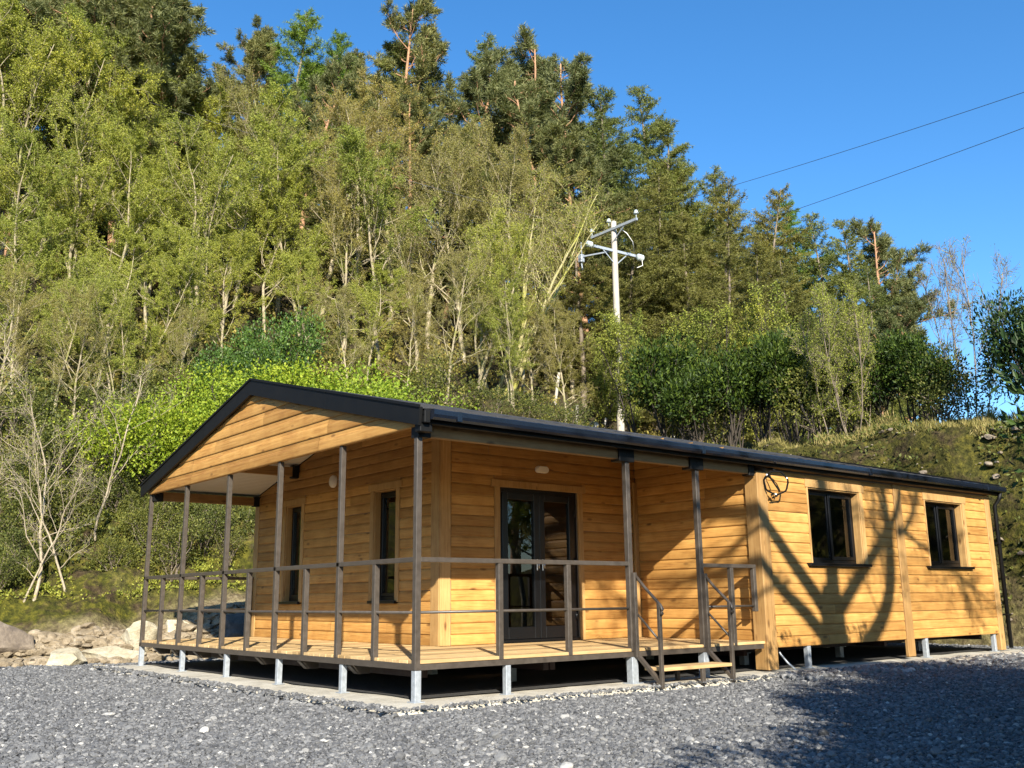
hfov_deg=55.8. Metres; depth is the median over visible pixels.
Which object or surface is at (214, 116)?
birch tree
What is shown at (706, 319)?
young tree
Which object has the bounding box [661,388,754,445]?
leafy bush
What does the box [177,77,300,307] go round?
birch tree
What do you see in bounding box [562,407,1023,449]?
bank grass
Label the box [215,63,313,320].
alder tree
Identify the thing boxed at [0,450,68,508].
leafy bush
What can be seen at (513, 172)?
alder tree
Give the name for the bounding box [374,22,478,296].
larch tree
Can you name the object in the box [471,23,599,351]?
pine tree
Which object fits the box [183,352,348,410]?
azalea bush
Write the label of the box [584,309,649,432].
young tree
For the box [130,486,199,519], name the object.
leafy bush
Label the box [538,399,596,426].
leafy bush
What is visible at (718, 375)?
laurel shrub
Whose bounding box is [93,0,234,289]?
pine tree
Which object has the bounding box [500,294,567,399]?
alder tree
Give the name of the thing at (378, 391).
azalea bush
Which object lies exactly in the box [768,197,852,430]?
larch tree
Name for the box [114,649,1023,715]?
concrete slab
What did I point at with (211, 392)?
azalea bush
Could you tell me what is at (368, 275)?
larch tree
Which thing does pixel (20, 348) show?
tree
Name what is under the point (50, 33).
birch tree
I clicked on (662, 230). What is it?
larch tree
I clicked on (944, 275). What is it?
young birch
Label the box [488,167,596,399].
alder tree
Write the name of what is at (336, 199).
birch tree
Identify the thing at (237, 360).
evergreen bush
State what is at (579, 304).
larch tree
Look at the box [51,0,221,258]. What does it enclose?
pine tree
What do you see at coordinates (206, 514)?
leafy bush
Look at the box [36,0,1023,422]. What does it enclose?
sky
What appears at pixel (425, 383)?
leafy bush
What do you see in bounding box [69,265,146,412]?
birch tree
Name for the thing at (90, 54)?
birch tree
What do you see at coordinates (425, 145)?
pine tree
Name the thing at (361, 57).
pine tree
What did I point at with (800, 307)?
larch tree
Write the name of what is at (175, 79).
pine tree
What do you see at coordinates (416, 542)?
timber cabin
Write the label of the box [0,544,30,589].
leafy bush
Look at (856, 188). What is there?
power line
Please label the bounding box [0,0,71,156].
birch tree
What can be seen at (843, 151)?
power line
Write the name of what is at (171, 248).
larch tree
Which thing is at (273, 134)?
birch tree
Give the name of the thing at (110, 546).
leafy bush
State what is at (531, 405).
leafy bush
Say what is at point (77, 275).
birch tree
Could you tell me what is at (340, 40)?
larch tree
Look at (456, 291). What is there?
alder tree
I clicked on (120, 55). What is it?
pine tree
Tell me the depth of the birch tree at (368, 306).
32.16 m
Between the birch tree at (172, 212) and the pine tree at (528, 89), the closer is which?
the birch tree at (172, 212)
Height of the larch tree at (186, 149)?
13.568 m
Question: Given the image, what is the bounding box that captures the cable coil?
[763,468,788,498]
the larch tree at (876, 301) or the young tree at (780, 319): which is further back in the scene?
the larch tree at (876, 301)
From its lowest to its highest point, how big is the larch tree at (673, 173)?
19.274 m
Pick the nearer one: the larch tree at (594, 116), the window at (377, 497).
the window at (377, 497)
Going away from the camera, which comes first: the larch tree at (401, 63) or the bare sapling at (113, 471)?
the bare sapling at (113, 471)
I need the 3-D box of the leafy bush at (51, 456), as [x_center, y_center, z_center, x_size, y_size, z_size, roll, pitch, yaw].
[-10.136,1.664,22.946,2.850,2.382,2.671,-8,-14,29]
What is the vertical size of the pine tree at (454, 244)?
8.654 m
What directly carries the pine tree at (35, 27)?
on the hillside
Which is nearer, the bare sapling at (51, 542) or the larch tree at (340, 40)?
the bare sapling at (51, 542)
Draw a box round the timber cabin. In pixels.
[136,378,1013,703]
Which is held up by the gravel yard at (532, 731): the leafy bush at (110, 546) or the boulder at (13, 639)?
the boulder at (13, 639)
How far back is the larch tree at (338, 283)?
47.44 m
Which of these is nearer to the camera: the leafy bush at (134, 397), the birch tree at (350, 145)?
the leafy bush at (134, 397)
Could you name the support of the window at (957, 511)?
in the timber cabin
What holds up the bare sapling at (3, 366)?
on the hillside
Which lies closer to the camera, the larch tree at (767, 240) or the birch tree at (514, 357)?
the birch tree at (514, 357)
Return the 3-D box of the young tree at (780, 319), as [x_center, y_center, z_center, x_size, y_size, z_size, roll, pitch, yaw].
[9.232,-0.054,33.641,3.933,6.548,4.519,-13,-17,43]
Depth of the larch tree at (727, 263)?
43.33 m
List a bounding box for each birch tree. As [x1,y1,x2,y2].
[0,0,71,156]
[0,0,79,274]
[0,0,132,276]
[0,109,110,337]
[0,139,48,280]
[0,196,87,401]
[0,213,33,313]
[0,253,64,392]
[6,13,182,297]
[18,85,139,333]
[26,250,128,420]
[51,77,209,292]
[53,220,186,386]
[56,116,188,339]
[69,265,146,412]
[84,142,193,340]
[85,80,179,320]
[113,250,205,402]
[137,64,266,304]
[137,216,232,372]
[143,107,252,351]
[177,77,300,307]
[184,105,331,328]
[187,215,271,364]
[202,159,314,340]
[238,127,351,337]
[264,244,355,367]
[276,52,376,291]
[328,260,422,380]
[329,116,443,368]
[462,207,536,388]
[474,265,536,409]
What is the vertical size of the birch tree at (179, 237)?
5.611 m
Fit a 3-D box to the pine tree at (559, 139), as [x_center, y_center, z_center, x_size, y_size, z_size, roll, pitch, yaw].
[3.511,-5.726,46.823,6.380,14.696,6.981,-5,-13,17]
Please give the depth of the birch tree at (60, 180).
31.25 m
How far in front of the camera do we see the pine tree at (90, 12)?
41.01 m
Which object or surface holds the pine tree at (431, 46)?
on the hillside
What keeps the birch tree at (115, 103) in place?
on the hillside
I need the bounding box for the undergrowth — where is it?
[0,313,414,590]
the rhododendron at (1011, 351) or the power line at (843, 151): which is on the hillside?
the rhododendron at (1011, 351)
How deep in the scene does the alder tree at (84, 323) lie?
24.95 m
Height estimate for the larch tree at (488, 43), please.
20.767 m
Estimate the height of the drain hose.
0.374 m
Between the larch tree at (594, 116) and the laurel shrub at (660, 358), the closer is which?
the laurel shrub at (660, 358)
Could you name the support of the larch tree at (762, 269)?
on the hillside
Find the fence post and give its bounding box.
[554,372,559,404]
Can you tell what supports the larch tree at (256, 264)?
on the hillside
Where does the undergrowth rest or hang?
on the hillside
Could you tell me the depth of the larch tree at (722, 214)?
51.55 m
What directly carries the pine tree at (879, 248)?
on the hillside
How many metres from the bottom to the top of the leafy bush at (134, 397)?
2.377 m
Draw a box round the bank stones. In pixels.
[762,426,1023,627]
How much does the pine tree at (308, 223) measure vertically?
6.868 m
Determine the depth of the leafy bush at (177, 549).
20.84 m
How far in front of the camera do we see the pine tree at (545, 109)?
61.06 m
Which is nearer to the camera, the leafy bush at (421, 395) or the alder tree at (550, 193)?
the leafy bush at (421, 395)
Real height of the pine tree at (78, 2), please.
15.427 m
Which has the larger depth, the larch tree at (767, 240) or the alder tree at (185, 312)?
the larch tree at (767, 240)
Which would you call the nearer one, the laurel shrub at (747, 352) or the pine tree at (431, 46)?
the laurel shrub at (747, 352)
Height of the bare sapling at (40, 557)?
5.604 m
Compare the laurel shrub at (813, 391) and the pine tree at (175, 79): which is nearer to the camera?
the laurel shrub at (813, 391)
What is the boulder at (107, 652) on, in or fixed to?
on the gravel yard at (532, 731)
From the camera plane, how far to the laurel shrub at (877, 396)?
25.12 m
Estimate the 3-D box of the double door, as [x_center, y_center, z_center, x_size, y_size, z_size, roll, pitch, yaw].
[0.391,2.575,14.044,1.820,2.261,0.149,9,-16,-38]
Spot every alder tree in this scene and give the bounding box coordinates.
[38,281,121,416]
[148,303,211,399]
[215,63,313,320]
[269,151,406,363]
[280,97,397,331]
[296,83,436,337]
[299,281,378,385]
[316,63,458,333]
[349,170,453,371]
[372,132,508,363]
[373,273,443,394]
[392,108,497,350]
[414,246,503,403]
[438,111,569,383]
[458,134,621,388]
[458,220,570,392]
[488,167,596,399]
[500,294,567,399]
[524,292,598,421]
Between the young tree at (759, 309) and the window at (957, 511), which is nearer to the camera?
the window at (957, 511)
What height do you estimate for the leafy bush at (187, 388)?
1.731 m
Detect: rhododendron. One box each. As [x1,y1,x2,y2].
[962,286,1023,404]
[978,321,1023,488]
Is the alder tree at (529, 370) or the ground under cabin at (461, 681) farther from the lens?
the alder tree at (529, 370)
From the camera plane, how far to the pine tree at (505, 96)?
47.47 m
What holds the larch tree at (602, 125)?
on the hillside
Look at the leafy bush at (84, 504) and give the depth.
21.61 m
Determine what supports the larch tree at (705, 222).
on the hillside
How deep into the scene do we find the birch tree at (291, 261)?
31.64 m
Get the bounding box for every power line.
[637,92,1023,212]
[644,128,1022,258]
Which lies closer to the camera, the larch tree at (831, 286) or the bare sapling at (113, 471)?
the bare sapling at (113, 471)
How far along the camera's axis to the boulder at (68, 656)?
16.83 m
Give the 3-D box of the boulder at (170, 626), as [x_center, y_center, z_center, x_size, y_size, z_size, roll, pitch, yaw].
[-6.720,5.149,19.530,0.859,0.762,0.738,0,-13,-5]
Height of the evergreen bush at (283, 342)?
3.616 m
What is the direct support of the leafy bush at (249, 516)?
on the hillside
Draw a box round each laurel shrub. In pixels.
[618,328,717,438]
[641,356,733,441]
[698,339,770,447]
[719,322,812,445]
[741,336,821,447]
[772,354,859,442]
[813,352,875,438]
[842,332,917,419]
[864,324,945,428]
[889,340,969,423]
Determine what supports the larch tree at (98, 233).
on the hillside
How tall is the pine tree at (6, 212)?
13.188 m
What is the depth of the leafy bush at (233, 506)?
22.47 m
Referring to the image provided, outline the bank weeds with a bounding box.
[747,411,1023,599]
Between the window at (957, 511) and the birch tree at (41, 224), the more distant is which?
the birch tree at (41, 224)
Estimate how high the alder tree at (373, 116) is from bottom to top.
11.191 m
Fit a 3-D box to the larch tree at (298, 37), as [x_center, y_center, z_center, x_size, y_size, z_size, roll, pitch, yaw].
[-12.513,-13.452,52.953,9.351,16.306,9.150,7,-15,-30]
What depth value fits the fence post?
38.95 m
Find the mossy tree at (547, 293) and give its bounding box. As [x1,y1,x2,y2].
[429,164,616,400]
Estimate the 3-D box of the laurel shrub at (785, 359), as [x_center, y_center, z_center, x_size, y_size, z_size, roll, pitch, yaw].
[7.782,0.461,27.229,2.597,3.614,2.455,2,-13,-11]
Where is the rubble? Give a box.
[0,602,294,666]
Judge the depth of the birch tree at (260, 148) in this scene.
36.66 m
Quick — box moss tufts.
[0,357,444,608]
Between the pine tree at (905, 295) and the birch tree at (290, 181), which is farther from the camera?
the pine tree at (905, 295)
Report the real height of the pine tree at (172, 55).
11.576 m
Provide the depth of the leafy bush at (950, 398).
23.88 m
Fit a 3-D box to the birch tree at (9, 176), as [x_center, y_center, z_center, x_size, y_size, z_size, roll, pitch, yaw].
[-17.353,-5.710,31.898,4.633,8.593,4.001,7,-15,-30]
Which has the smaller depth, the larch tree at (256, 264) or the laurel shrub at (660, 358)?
the laurel shrub at (660, 358)
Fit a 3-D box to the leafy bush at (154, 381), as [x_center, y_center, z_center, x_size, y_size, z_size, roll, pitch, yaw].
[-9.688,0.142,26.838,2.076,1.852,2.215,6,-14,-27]
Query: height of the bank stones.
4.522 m
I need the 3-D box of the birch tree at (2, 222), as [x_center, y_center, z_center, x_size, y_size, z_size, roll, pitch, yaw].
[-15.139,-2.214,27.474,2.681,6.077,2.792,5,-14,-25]
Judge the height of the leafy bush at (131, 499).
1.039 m
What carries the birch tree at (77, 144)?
on the hillside
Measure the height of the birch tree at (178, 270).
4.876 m
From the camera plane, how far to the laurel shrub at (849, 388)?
25.89 m
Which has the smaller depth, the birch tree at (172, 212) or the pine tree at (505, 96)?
the birch tree at (172, 212)
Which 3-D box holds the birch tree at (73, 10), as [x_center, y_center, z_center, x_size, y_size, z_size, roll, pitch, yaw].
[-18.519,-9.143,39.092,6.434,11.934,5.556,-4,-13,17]
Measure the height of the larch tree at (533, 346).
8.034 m
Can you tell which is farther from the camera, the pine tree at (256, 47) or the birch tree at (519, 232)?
the pine tree at (256, 47)
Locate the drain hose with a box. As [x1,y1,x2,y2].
[778,649,796,669]
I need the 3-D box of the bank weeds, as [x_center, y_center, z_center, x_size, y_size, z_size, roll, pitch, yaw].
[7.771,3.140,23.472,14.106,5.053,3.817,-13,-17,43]
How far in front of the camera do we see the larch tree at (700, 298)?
43.27 m
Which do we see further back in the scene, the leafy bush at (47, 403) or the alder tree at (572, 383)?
the alder tree at (572, 383)
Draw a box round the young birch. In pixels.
[912,235,1019,418]
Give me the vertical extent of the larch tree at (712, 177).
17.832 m
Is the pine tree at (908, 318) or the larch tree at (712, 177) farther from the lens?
the larch tree at (712, 177)
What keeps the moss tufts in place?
on the hillside
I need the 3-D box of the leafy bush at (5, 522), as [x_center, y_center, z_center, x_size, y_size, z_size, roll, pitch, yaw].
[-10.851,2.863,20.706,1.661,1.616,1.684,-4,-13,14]
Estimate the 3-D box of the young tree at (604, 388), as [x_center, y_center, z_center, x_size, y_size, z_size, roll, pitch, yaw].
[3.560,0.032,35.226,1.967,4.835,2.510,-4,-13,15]
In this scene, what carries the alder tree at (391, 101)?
on the hillside
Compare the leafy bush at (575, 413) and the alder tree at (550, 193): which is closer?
the leafy bush at (575, 413)
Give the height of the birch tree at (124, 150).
8.258 m
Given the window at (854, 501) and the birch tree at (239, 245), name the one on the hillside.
the birch tree at (239, 245)
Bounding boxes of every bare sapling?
[0,303,50,484]
[0,356,110,600]
[0,422,94,591]
[9,448,112,601]
[70,352,195,539]
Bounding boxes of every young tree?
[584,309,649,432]
[584,320,630,428]
[605,301,717,437]
[663,299,760,443]
[728,289,803,443]
[742,280,835,440]
[780,276,893,435]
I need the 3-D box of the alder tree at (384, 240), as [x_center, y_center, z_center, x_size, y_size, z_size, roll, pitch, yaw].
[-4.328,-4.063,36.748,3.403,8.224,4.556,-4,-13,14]
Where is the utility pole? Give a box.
[578,210,643,430]
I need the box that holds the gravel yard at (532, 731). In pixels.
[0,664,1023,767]
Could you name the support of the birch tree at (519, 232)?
on the hillside
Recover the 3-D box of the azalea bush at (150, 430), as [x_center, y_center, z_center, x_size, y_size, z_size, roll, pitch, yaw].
[-8.687,1.764,22.890,4.840,2.731,5.090,7,-15,-32]
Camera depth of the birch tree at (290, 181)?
36.25 m
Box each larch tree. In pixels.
[0,124,54,239]
[1,67,118,269]
[64,83,202,293]
[104,19,214,235]
[215,7,345,266]
[220,173,271,267]
[285,29,397,270]
[293,99,416,308]
[338,166,434,301]
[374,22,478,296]
[406,112,542,332]
[412,32,510,289]
[441,190,536,341]
[492,226,586,379]
[528,198,650,412]
[548,102,641,330]
[550,189,700,429]
[554,172,737,429]
[556,84,708,372]
[587,85,745,319]
[623,119,749,338]
[630,212,755,435]
[634,162,746,328]
[643,175,778,424]
[667,227,784,442]
[693,165,758,302]
[711,239,831,443]
[719,183,831,442]
[737,219,834,428]
[754,258,848,443]
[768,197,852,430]
[777,211,912,431]
[816,219,920,416]
[818,272,937,436]
[830,263,932,431]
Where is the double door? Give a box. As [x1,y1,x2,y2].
[490,479,585,643]
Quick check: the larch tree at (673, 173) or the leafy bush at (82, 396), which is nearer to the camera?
the leafy bush at (82, 396)
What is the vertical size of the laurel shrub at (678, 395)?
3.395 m
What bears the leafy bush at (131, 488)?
on the hillside
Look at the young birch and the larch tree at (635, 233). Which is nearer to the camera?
the young birch
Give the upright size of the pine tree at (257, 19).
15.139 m
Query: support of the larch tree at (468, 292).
on the hillside
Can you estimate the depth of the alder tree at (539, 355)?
38.03 m
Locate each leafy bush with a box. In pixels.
[0,366,63,439]
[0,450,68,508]
[0,483,57,534]
[0,526,59,572]
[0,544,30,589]
[4,391,92,473]
[4,469,87,526]
[17,405,137,501]
[35,476,102,527]
[54,382,128,432]
[69,469,114,507]
[75,378,170,457]
[85,533,143,570]
[87,467,140,512]
[113,491,170,522]
[114,502,191,560]
[123,358,198,407]
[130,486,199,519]
[136,514,211,581]
[166,361,223,404]
[178,503,235,556]
[198,504,242,520]
[201,519,254,565]
[221,506,255,527]
[368,382,446,404]
[394,348,488,408]
[457,379,519,415]
[505,385,555,420]
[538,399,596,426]
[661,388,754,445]
[764,361,877,438]
[887,345,997,423]
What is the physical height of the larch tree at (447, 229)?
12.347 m
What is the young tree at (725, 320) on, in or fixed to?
on the hillside
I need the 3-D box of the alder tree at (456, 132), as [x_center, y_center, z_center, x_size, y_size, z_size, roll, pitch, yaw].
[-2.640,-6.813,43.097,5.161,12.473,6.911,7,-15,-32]
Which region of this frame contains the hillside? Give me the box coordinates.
[0,140,1023,658]
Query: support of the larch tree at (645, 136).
on the hillside
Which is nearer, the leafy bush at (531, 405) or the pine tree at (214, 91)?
the leafy bush at (531, 405)
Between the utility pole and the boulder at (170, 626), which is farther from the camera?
the utility pole
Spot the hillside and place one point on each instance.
(960, 458)
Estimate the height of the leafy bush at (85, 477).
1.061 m
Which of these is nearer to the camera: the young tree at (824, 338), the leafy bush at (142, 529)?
the leafy bush at (142, 529)
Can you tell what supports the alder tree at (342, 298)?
on the hillside
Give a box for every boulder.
[0,621,34,653]
[46,647,86,665]
[81,646,145,658]
[120,620,157,651]
[165,620,196,632]
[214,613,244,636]
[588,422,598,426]
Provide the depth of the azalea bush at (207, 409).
22.47 m
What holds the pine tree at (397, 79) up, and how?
on the hillside
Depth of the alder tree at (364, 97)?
42.08 m
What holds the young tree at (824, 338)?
on the hillside
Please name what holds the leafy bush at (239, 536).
on the hillside
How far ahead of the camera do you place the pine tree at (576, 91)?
52.95 m
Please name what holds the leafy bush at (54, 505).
on the hillside
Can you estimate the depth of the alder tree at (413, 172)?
41.94 m
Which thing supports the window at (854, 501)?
in the timber cabin
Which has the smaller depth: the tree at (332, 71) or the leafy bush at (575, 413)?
the leafy bush at (575, 413)
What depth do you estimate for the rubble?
18.32 m
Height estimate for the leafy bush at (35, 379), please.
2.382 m
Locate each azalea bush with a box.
[36,392,212,501]
[87,385,220,485]
[157,361,329,432]
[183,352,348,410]
[211,357,415,401]
[294,365,489,411]
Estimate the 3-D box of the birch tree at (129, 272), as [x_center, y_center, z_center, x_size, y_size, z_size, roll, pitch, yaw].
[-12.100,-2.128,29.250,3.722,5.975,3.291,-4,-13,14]
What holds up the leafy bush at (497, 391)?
on the hillside
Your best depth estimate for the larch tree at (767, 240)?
51.07 m
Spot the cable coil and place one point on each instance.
(769, 476)
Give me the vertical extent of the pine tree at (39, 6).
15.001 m
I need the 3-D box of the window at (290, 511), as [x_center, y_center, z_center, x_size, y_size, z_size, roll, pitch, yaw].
[-3.642,2.816,16.254,0.225,1.735,0.870,9,-16,-38]
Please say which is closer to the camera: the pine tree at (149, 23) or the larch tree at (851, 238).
the pine tree at (149, 23)
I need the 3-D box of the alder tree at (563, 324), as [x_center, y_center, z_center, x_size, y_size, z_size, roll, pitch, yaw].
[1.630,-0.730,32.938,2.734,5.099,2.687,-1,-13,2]
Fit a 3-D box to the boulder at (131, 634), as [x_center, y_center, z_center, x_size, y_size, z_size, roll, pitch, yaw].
[-7.230,4.963,18.821,0.721,0.698,0.722,9,-16,-38]
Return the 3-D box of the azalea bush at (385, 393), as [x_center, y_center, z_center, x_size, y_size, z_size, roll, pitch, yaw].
[-5.101,1.055,25.355,6.485,3.572,5.432,-11,-16,38]
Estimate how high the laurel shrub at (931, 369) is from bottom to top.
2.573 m
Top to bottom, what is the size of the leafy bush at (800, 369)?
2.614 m
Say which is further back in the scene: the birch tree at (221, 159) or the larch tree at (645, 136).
the larch tree at (645, 136)
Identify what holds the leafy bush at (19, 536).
on the hillside
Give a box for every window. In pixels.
[279,497,306,603]
[367,480,401,603]
[804,479,871,566]
[921,492,974,568]
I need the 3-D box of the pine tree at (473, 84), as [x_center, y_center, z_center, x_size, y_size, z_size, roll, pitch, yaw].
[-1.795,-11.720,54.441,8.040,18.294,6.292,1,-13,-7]
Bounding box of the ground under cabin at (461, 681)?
[149,645,991,698]
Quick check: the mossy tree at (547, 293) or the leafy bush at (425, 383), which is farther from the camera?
the mossy tree at (547, 293)
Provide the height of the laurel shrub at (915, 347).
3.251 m
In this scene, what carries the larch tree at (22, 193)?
on the hillside
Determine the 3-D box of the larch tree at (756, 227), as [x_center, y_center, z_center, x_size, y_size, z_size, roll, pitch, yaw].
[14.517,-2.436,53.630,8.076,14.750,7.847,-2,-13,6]
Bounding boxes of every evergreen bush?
[189,332,282,406]
[215,306,329,384]
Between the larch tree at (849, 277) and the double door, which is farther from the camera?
the larch tree at (849, 277)
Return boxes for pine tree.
[0,0,57,131]
[0,0,63,267]
[3,0,99,257]
[4,0,212,271]
[10,38,185,277]
[17,0,159,289]
[25,0,115,252]
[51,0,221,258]
[88,3,219,151]
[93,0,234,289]
[113,29,216,273]
[204,28,307,246]
[214,13,279,137]
[282,166,326,232]
[321,47,381,136]
[331,0,459,285]
[366,89,472,288]
[371,41,411,124]
[412,44,535,312]
[413,156,479,318]
[465,83,621,383]
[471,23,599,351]
[480,68,570,343]
[508,53,583,311]
[522,114,641,372]
[531,51,631,379]
[820,214,971,352]
[860,294,930,423]
[869,288,949,421]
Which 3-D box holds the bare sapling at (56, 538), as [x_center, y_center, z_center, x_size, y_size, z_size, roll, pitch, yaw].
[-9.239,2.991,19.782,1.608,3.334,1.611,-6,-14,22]
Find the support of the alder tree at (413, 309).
on the hillside
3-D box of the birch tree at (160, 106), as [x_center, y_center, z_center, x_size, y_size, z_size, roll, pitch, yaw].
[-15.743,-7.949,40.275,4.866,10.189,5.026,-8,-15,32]

